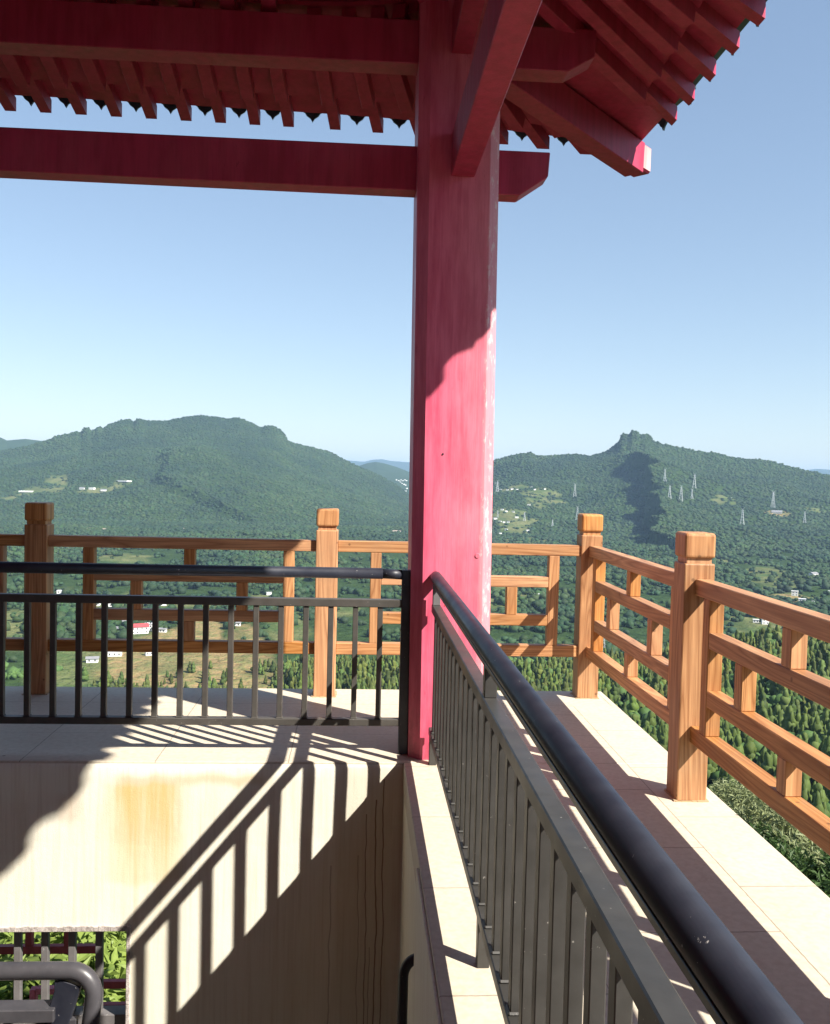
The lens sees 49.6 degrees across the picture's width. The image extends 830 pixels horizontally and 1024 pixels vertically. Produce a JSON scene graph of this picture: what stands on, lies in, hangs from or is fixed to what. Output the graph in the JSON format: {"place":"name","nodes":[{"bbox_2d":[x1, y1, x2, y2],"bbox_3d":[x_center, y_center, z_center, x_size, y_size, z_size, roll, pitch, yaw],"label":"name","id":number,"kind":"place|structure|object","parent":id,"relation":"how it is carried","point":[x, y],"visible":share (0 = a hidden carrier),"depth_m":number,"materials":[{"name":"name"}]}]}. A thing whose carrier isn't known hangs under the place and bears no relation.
{"place":"outdoors","nodes":[
{"label":"outdoors","id":0,"kind":"place"},
{"bbox_2d":[0,416,829,785],"bbox_3d":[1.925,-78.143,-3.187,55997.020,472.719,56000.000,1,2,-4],"label":"terrain","id":1,"kind":"structure","parent":0,"point":[394,472],"depth_m":2500.62,"materials":[{"name":"green plant"}]},
{"bbox_2d":[6,673,16,679],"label":"broadleaf tree","id":2,"kind":"object","parent":1,"relation":"on","point":[11,676],"visible":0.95,"depth_m":636.40,"materials":[{"name":"green plant"}]},
{"bbox_2d":[5,666,20,674],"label":"broadleaf tree","id":3,"kind":"object","parent":1,"relation":"on","point":[12,668],"visible":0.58,"depth_m":645.87,"materials":[{"name":"green plant"}]},
{"bbox_2d":[57,665,63,670],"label":"broadleaf tree","id":4,"kind":"object","parent":1,"relation":"on","point":[59,668],"visible":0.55,"depth_m":667.59,"materials":[{"name":"green plant"}]},
{"bbox_2d":[0,932,125,1005],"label":"shrub","id":5,"kind":"object","parent":1,"relation":"on","point":[6,989],"visible":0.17,"depth_m":8.63,"materials":[{"name":"green plant"}]},
{"bbox_2d":[0,932,125,1005],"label":"red lattice fence","id":6,"kind":"object","parent":1,"relation":"on","point":[30,946],"visible":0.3,"depth_m":5.50,"materials":[{"name":"red paint"}]},
{"bbox_2d":[0,931,125,1003],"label":"shrub","id":7,"kind":"object","parent":1,"relation":"on","point":[117,955],"visible":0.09,"depth_m":9.24,"materials":[{"name":"green plant"}]},
{"bbox_2d":[0,931,125,956],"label":"shrub","id":8,"kind":"object","parent":1,"relation":"on","point":[119,939],"visible":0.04,"depth_m":9.47,"materials":[{"name":"green plant"}]},
{"bbox_2d":[85,656,98,662],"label":"house","id":9,"kind":"structure","parent":1,"relation":"on","point":[92,659],"depth_m":697.63,"materials":[{"name":"grey tile"}]},
{"bbox_2d":[108,652,121,656],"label":"house","id":10,"kind":"structure","parent":1,"relation":"on","point":[112,654],"depth_m":722.49,"materials":[{"name":"concrete"}]},
{"bbox_2d":[111,947,125,1000],"bbox_3d":[-3.456,5.630,9.804,1.608,1.852,1.835,0,3,-28],"label":"shrub","id":11,"kind":"object","parent":1,"relation":"on","point":[122,999],"depth_m":9.56,"materials":[{"name":"green plant"}]},
{"bbox_2d":[133,623,148,633],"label":"house","id":12,"kind":"structure","parent":1,"relation":"on","point":[140,628],"depth_m":825.49,"materials":[{"name":"white metal"}]},
{"bbox_2d":[159,627,166,632],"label":"house","id":13,"kind":"structure","parent":1,"relation":"on","point":[163,630],"depth_m":834.22,"materials":[{"name":"grey tile"}]},
{"bbox_2d":[0,763,403,1023],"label":"stairwell wall","id":14,"kind":"structure","parent":1,"relation":"on","point":[244,893],"depth_m":4.26,"materials":[{"name":"beige paint"}]},
{"bbox_2d":[0,932,125,1023],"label":"opening grille","id":15,"kind":"object","parent":14,"relation":"attached to","point":[112,1014],"visible":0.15,"depth_m":4.30,"materials":[{"name":"grey metal"}]},
{"bbox_2d":[0,414,829,551],"bbox_3d":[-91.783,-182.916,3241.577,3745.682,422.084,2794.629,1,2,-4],"label":"mountain forest","id":16,"kind":"object","parent":1,"relation":"on","point":[399,520],"visible":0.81,"depth_m":3029.65,"materials":[{"name":"green plant"}]},
{"bbox_2d":[0,524,829,661],"bbox_3d":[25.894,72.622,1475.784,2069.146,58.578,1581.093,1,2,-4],"label":"valley woods","id":17,"kind":"object","parent":1,"relation":"on","point":[736,553],"visible":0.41,"depth_m":1378.08,"materials":[{"name":"green plant"}]},
{"bbox_2d":[399,794,441,1023],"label":"side wall","id":18,"kind":"structure","parent":1,"relation":"on","point":[423,1005],"depth_m":3.11,"materials":[{"name":"beige paint"}]},
{"bbox_2d":[397,953,413,1023],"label":"wall handrail","id":19,"kind":"object","parent":18,"relation":"attached to","point":[407,965],"depth_m":3.29,"materials":[{"name":"black metal"}]},
{"bbox_2d":[82,622,829,789],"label":"conifer forest","id":20,"kind":"object","parent":1,"relation":"on","point":[535,674],"visible":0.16,"depth_m":473.11,"materials":[{"name":"green plant"}]},
{"bbox_2d":[631,714,641,727],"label":"conifer tree","id":21,"kind":"object","parent":1,"relation":"on","point":[634,718],"visible":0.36,"depth_m":339.23,"materials":[{"name":"green plant"}]},
{"bbox_2d":[643,720,649,730],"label":"conifer tree","id":22,"kind":"object","parent":1,"relation":"on","point":[646,723],"visible":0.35,"depth_m":330.99,"materials":[{"name":"green plant"}]},
{"bbox_2d":[646,711,656,726],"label":"conifer tree","id":23,"kind":"object","parent":1,"relation":"on","point":[651,719],"visible":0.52,"depth_m":335.20,"materials":[{"name":"green plant"}]},
{"bbox_2d":[650,727,656,741],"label":"conifer tree","id":24,"kind":"object","parent":1,"relation":"on","point":[653,735],"visible":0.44,"depth_m":307.24,"materials":[{"name":"green plant"}]},
{"bbox_2d":[657,719,663,738],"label":"conifer tree","id":25,"kind":"object","parent":1,"relation":"on","point":[660,725],"visible":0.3,"depth_m":317.59,"materials":[{"name":"green plant"}]},
{"bbox_2d":[656,715,664,724],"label":"conifer tree","id":26,"kind":"object","parent":1,"relation":"on","point":[657,718],"visible":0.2,"depth_m":338.85,"materials":[{"name":"green plant"}]},
{"bbox_2d":[657,723,668,744],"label":"conifer tree","id":27,"kind":"object","parent":1,"relation":"on","point":[661,737],"visible":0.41,"depth_m":294.22,"materials":[{"name":"green plant"}]},
{"bbox_2d":[661,724,667,742],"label":"conifer tree","id":28,"kind":"object","parent":1,"relation":"on","point":[665,734],"visible":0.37,"depth_m":293.85,"materials":[{"name":"green plant"}]},
{"bbox_2d":[662,738,666,746],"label":"conifer tree","id":29,"kind":"object","parent":1,"relation":"on","point":[664,742],"visible":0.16,"depth_m":286.69,"materials":[{"name":"green plant"}]},
{"bbox_2d":[522,633,829,816],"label":"broadleaf thicket","id":30,"kind":"object","parent":1,"relation":"on","point":[772,701],"visible":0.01,"depth_m":353.54,"materials":[{"name":"green plant"}]},
{"bbox_2d":[707,757,712,783],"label":"conifer tree","id":31,"kind":"object","parent":1,"relation":"on","point":[709,768],"visible":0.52,"depth_m":261.24,"materials":[{"name":"green plant"}]},
{"bbox_2d":[712,760,717,781],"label":"conifer tree","id":32,"kind":"object","parent":1,"relation":"on","point":[714,766],"visible":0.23,"depth_m":262.59,"materials":[{"name":"green plant"}]},
{"bbox_2d":[712,768,722,785],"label":"conifer tree","id":33,"kind":"object","parent":1,"relation":"on","point":[720,772],"visible":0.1,"depth_m":252.34,"materials":[{"name":"green plant"}]},
{"bbox_2d":[719,728,724,736],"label":"conifer tree","id":34,"kind":"object","parent":1,"relation":"on","point":[721,732],"visible":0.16,"depth_m":293.65,"materials":[{"name":"green plant"}]},
{"bbox_2d":[718,769,727,789],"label":"conifer tree","id":35,"kind":"object","parent":1,"relation":"on","point":[724,774],"visible":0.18,"depth_m":248.71,"materials":[{"name":"green plant"}]},
{"bbox_2d":[722,720,729,736],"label":"conifer tree","id":36,"kind":"object","parent":1,"relation":"on","point":[725,728],"visible":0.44,"depth_m":295.97,"materials":[{"name":"green plant"}]},
{"bbox_2d":[710,777,749,811],"bbox_3d":[5.857,5.546,16.686,1.108,1.238,1.219,1,2,-4],"label":"shrub","id":37,"kind":"object","parent":1,"relation":"on","point":[716,788],"visible":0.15,"depth_m":16.68,"materials":[{"name":"green plant"}]},
{"bbox_2d":[727,735,732,744],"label":"conifer tree","id":38,"kind":"object","parent":1,"relation":"on","point":[729,740],"visible":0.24,"depth_m":281.20,"materials":[{"name":"green plant"}]},
{"bbox_2d":[725,773,735,793],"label":"conifer tree","id":39,"kind":"object","parent":1,"relation":"on","point":[729,776],"visible":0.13,"depth_m":239.73,"materials":[{"name":"green plant"}]},
{"bbox_2d":[731,728,736,740],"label":"conifer tree","id":40,"kind":"object","parent":1,"relation":"on","point":[734,732],"visible":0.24,"depth_m":292.56,"materials":[{"name":"green plant"}]},
{"bbox_2d":[732,726,741,740],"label":"conifer tree","id":41,"kind":"object","parent":1,"relation":"on","point":[736,728],"visible":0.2,"depth_m":296.74,"materials":[{"name":"green plant"}]},
{"bbox_2d":[731,733,744,755],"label":"conifer tree","id":42,"kind":"object","parent":1,"relation":"on","point":[737,742],"visible":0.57,"depth_m":278.64,"materials":[{"name":"green plant"}]},
{"bbox_2d":[709,777,776,818],"bbox_3d":[5.549,5.318,15.262,1.579,1.617,1.339,1,2,-4],"label":"shrub","id":43,"kind":"object","parent":1,"relation":"on","point":[740,797],"visible":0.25,"depth_m":15.23,"materials":[{"name":"green plant"}]},
{"bbox_2d":[741,732,747,742],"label":"conifer tree","id":44,"kind":"object","parent":1,"relation":"on","point":[744,735],"visible":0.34,"depth_m":300.38,"materials":[{"name":"green plant"}]},
{"bbox_2d":[743,735,756,762],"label":"conifer tree","id":45,"kind":"object","parent":1,"relation":"on","point":[749,748],"visible":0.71,"depth_m":280.16,"materials":[{"name":"green plant"}]},
{"bbox_2d":[756,748,765,766],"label":"conifer tree","id":46,"kind":"object","parent":1,"relation":"on","point":[760,759],"visible":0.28,"depth_m":258.66,"materials":[{"name":"green plant"}]},
{"bbox_2d":[758,701,764,713],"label":"conifer tree","id":47,"kind":"object","parent":1,"relation":"on","point":[761,704],"visible":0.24,"depth_m":331.73,"materials":[{"name":"green plant"}]},
{"bbox_2d":[760,707,769,720],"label":"conifer tree","id":48,"kind":"object","parent":1,"relation":"on","point":[764,713],"visible":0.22,"depth_m":305.35,"materials":[{"name":"green plant"}]},
{"bbox_2d":[761,619,768,624],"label":"house","id":49,"kind":"structure","parent":1,"relation":"on","point":[764,622],"depth_m":971.05,"materials":[{"name":"concrete"}]},
{"bbox_2d":[727,793,803,841],"bbox_3d":[5.445,5.167,14.160,1.505,1.654,1.374,3,3,40],"label":"shrub","id":50,"kind":"object","parent":1,"relation":"on","point":[746,816],"visible":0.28,"depth_m":14.14,"materials":[{"name":"green plant"}]},
{"bbox_2d":[761,751,773,775],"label":"conifer tree","id":51,"kind":"object","parent":1,"relation":"on","point":[767,765],"visible":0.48,"depth_m":251.94,"materials":[{"name":"green plant"}]},
{"bbox_2d":[767,748,773,755],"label":"conifer tree","id":52,"kind":"object","parent":1,"relation":"on","point":[770,752],"visible":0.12,"depth_m":261.97,"materials":[{"name":"green plant"}]},
{"bbox_2d":[768,707,774,722],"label":"conifer tree","id":53,"kind":"object","parent":1,"relation":"on","point":[771,717],"visible":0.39,"depth_m":316.02,"materials":[{"name":"green plant"}]},
{"bbox_2d":[746,820,800,850],"bbox_3d":[5.144,5.070,13.149,1.019,1.050,1.009,0,3,-33],"label":"shrub","id":54,"kind":"object","parent":1,"relation":"on","point":[768,836],"visible":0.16,"depth_m":13.17,"materials":[{"name":"green plant"}]},
{"bbox_2d":[773,754,776,770],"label":"conifer tree","id":55,"kind":"object","parent":1,"relation":"on","point":[774,760],"visible":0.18,"depth_m":254.40,"materials":[{"name":"green plant"}]},
{"bbox_2d":[773,765,776,776],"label":"conifer tree","id":56,"kind":"object","parent":1,"relation":"on","point":[775,773],"visible":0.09,"depth_m":249.60,"materials":[{"name":"green plant"}]},
{"bbox_2d":[772,705,780,717],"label":"conifer tree","id":57,"kind":"object","parent":1,"relation":"on","point":[776,709],"visible":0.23,"depth_m":321.16,"materials":[{"name":"green plant"}]},
{"bbox_2d":[771,510,781,513],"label":"house","id":58,"kind":"structure","parent":1,"relation":"on","point":[777,511],"depth_m":2616.92,"materials":[{"name":"grey tile"}]},
{"bbox_2d":[776,709,783,724],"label":"conifer tree","id":59,"kind":"object","parent":1,"relation":"on","point":[780,713],"visible":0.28,"depth_m":311.08,"materials":[{"name":"green plant"}]},
{"bbox_2d":[747,807,816,857],"bbox_3d":[5.508,5.206,13.536,1.777,1.530,1.239,1,2,-4],"label":"shrub","id":60,"kind":"object","parent":1,"relation":"on","point":[796,833],"visible":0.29,"depth_m":13.42,"materials":[{"name":"green plant"}]},
{"bbox_2d":[781,706,796,729],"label":"conifer tree","id":61,"kind":"object","parent":1,"relation":"on","point":[789,709],"visible":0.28,"depth_m":302.03,"materials":[{"name":"green plant"}]},
{"bbox_2d":[784,711,795,731],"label":"conifer tree","id":62,"kind":"object","parent":1,"relation":"on","point":[788,721],"visible":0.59,"depth_m":295.19,"materials":[{"name":"green plant"}]},
{"bbox_2d":[791,725,796,735],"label":"conifer tree","id":63,"kind":"object","parent":1,"relation":"on","point":[793,728],"visible":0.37,"depth_m":293.68,"materials":[{"name":"green plant"}]},
{"bbox_2d":[768,836,820,869],"bbox_3d":[4.721,4.803,11.709,1.084,1.039,1.044,3,3,32],"label":"shrub","id":64,"kind":"object","parent":1,"relation":"on","point":[782,851],"visible":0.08,"depth_m":11.75,"materials":[{"name":"green plant"}]},
{"bbox_2d":[791,590,798,595],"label":"house","id":65,"kind":"structure","parent":1,"relation":"on","point":[794,593],"depth_m":1209.80,"materials":[{"name":"concrete"}]},
{"bbox_2d":[795,712,800,725],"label":"conifer tree","id":66,"kind":"object","parent":1,"relation":"on","point":[798,717],"visible":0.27,"depth_m":302.18,"materials":[{"name":"green plant"}]},
{"bbox_2d":[797,724,803,734],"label":"conifer tree","id":67,"kind":"object","parent":1,"relation":"on","point":[801,728],"visible":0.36,"depth_m":288.46,"materials":[{"name":"green plant"}]},
{"bbox_2d":[777,834,827,880],"bbox_3d":[5.169,4.930,12.092,1.175,1.145,1.056,3,3,35],"label":"shrub","id":68,"kind":"object","parent":1,"relation":"on","point":[813,851],"visible":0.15,"depth_m":12.05,"materials":[{"name":"green plant"}]},
{"bbox_2d":[799,714,809,729],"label":"conifer tree","id":69,"kind":"object","parent":1,"relation":"on","point":[804,720],"visible":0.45,"depth_m":297.48,"materials":[{"name":"green plant"}]},
{"bbox_2d":[800,778,809,801],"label":"conifer tree","id":70,"kind":"object","parent":1,"relation":"on","point":[804,793],"visible":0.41,"depth_m":236.09,"materials":[{"name":"green plant"}]},
{"bbox_2d":[802,732,808,743],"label":"conifer tree","id":71,"kind":"object","parent":1,"relation":"on","point":[805,737],"visible":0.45,"depth_m":283.26,"materials":[{"name":"green plant"}]},
{"bbox_2d":[802,772,811,801],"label":"conifer tree","id":72,"kind":"object","parent":1,"relation":"on","point":[806,777],"visible":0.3,"depth_m":238.51,"materials":[{"name":"green plant"}]},
{"bbox_2d":[786,853,829,893],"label":"shrub","id":73,"kind":"object","parent":1,"relation":"on","point":[812,864],"visible":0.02,"depth_m":10.82,"materials":[{"name":"green plant"}]},
{"bbox_2d":[790,846,829,897],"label":"shrub","id":74,"kind":"object","parent":1,"relation":"on","point":[802,866],"visible":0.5,"depth_m":10.15,"materials":[{"name":"green plant"}]},
{"bbox_2d":[808,716,814,730],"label":"conifer tree","id":75,"kind":"object","parent":1,"relation":"on","point":[811,722],"visible":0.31,"depth_m":296.69,"materials":[{"name":"green plant"}]},
{"bbox_2d":[809,781,815,794],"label":"conifer tree","id":76,"kind":"object","parent":1,"relation":"on","point":[811,790],"visible":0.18,"depth_m":244.01,"materials":[{"name":"green plant"}]},
{"bbox_2d":[810,731,819,749],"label":"conifer tree","id":77,"kind":"object","parent":1,"relation":"on","point":[814,743],"visible":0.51,"depth_m":274.87,"materials":[{"name":"green plant"}]},
{"bbox_2d":[811,715,823,735],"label":"conifer tree","id":78,"kind":"object","parent":1,"relation":"on","point":[816,727],"visible":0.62,"depth_m":292.65,"materials":[{"name":"green plant"}]},
{"bbox_2d":[811,790,823,813],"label":"conifer tree","id":79,"kind":"object","parent":1,"relation":"on","point":[817,803],"visible":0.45,"depth_m":224.14,"materials":[{"name":"green plant"}]},
{"bbox_2d":[808,782,828,803],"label":"conifer tree","id":80,"kind":"object","parent":1,"relation":"on","point":[818,786],"visible":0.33,"depth_m":234.68,"materials":[{"name":"green plant"}]},
{"bbox_2d":[819,788,823,801],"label":"conifer tree","id":81,"kind":"object","parent":1,"relation":"on","point":[821,795],"visible":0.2,"depth_m":231.76,"materials":[{"name":"green plant"}]},
{"bbox_2d":[818,735,826,750],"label":"conifer tree","id":82,"kind":"object","parent":1,"relation":"on","point":[821,743],"visible":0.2,"depth_m":275.02,"materials":[{"name":"green plant"}]},
{"bbox_2d":[820,710,828,726],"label":"conifer tree","id":83,"kind":"object","parent":1,"relation":"on","point":[824,717],"visible":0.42,"depth_m":307.68,"materials":[{"name":"green plant"}]},
{"bbox_2d":[821,736,829,756],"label":"conifer tree","id":84,"kind":"object","parent":1,"relation":"on","point":[825,749],"visible":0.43,"depth_m":265.36,"materials":[{"name":"green plant"}]},
{"bbox_2d":[822,801,829,817],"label":"conifer tree","id":85,"kind":"object","parent":1,"relation":"on","point":[826,812],"visible":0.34,"depth_m":225.36,"materials":[{"name":"green plant"}]},
{"bbox_2d":[826,788,829,800],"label":"conifer tree","id":86,"kind":"object","parent":1,"relation":"on","point":[828,793],"visible":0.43,"depth_m":240.78,"materials":[{"name":"green plant"}]},
{"bbox_2d":[0,0,829,469],"label":"sky","id":87,"kind":"structure","parent":0,"point":[685,302],"materials":[{"name":"blue"}]},
{"bbox_3d":[-2.319,2.804,-0.302,4.980,2.450,8.999,1,2,-4],"label":"concrete stairs","id":88,"kind":"object","parent":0,"visible":0},
{"bbox_2d":[0,961,102,1023],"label":"stair guard","id":89,"kind":"object","parent":88,"relation":"on","point":[71,978],"visible":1,"depth_m":3.20,"materials":[{"name":"grey metal"}]},
{"bbox_3d":[1.164,5.924,1.197,0.250,8.859,9.300,1,2,-4],"label":"outer wall","id":90,"kind":"object","parent":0,"visible":0},
{"bbox_2d":[0,686,829,1023],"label":"terrace","id":91,"kind":"structure","parent":90,"relation":"on","point":[766,902],"depth_m":3.77,"materials":[{"name":"beige stone"}]},
{"bbox_2d":[0,561,410,753],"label":"iron railing","id":92,"kind":"object","parent":91,"relation":"on","point":[204,718],"visible":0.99,"depth_m":4.33,"materials":[{"name":"black metal"}]},
{"bbox_2d":[0,502,602,698],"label":"wooden railing","id":93,"kind":"object","parent":91,"relation":"on","point":[38,540],"visible":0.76,"depth_m":5.47,"materials":[{"name":"brown wood"}]},
{"bbox_2d":[0,0,767,759],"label":"pavilion","id":94,"kind":"structure","parent":91,"relation":"on","point":[462,86],"depth_m":4.28,"materials":[{"name":"red paint"}]},
{"bbox_2d":[428,571,803,1023],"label":"iron railing","id":95,"kind":"object","parent":91,"relation":"on","point":[541,889],"visible":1,"depth_m":1.61,"materials":[{"name":"grey metal"}]},
{"bbox_2d":[586,531,829,854],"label":"wooden railing","id":96,"kind":"object","parent":91,"relation":"on","point":[694,706],"visible":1,"depth_m":3.70,"materials":[{"name":"brown wood"}]}
]}

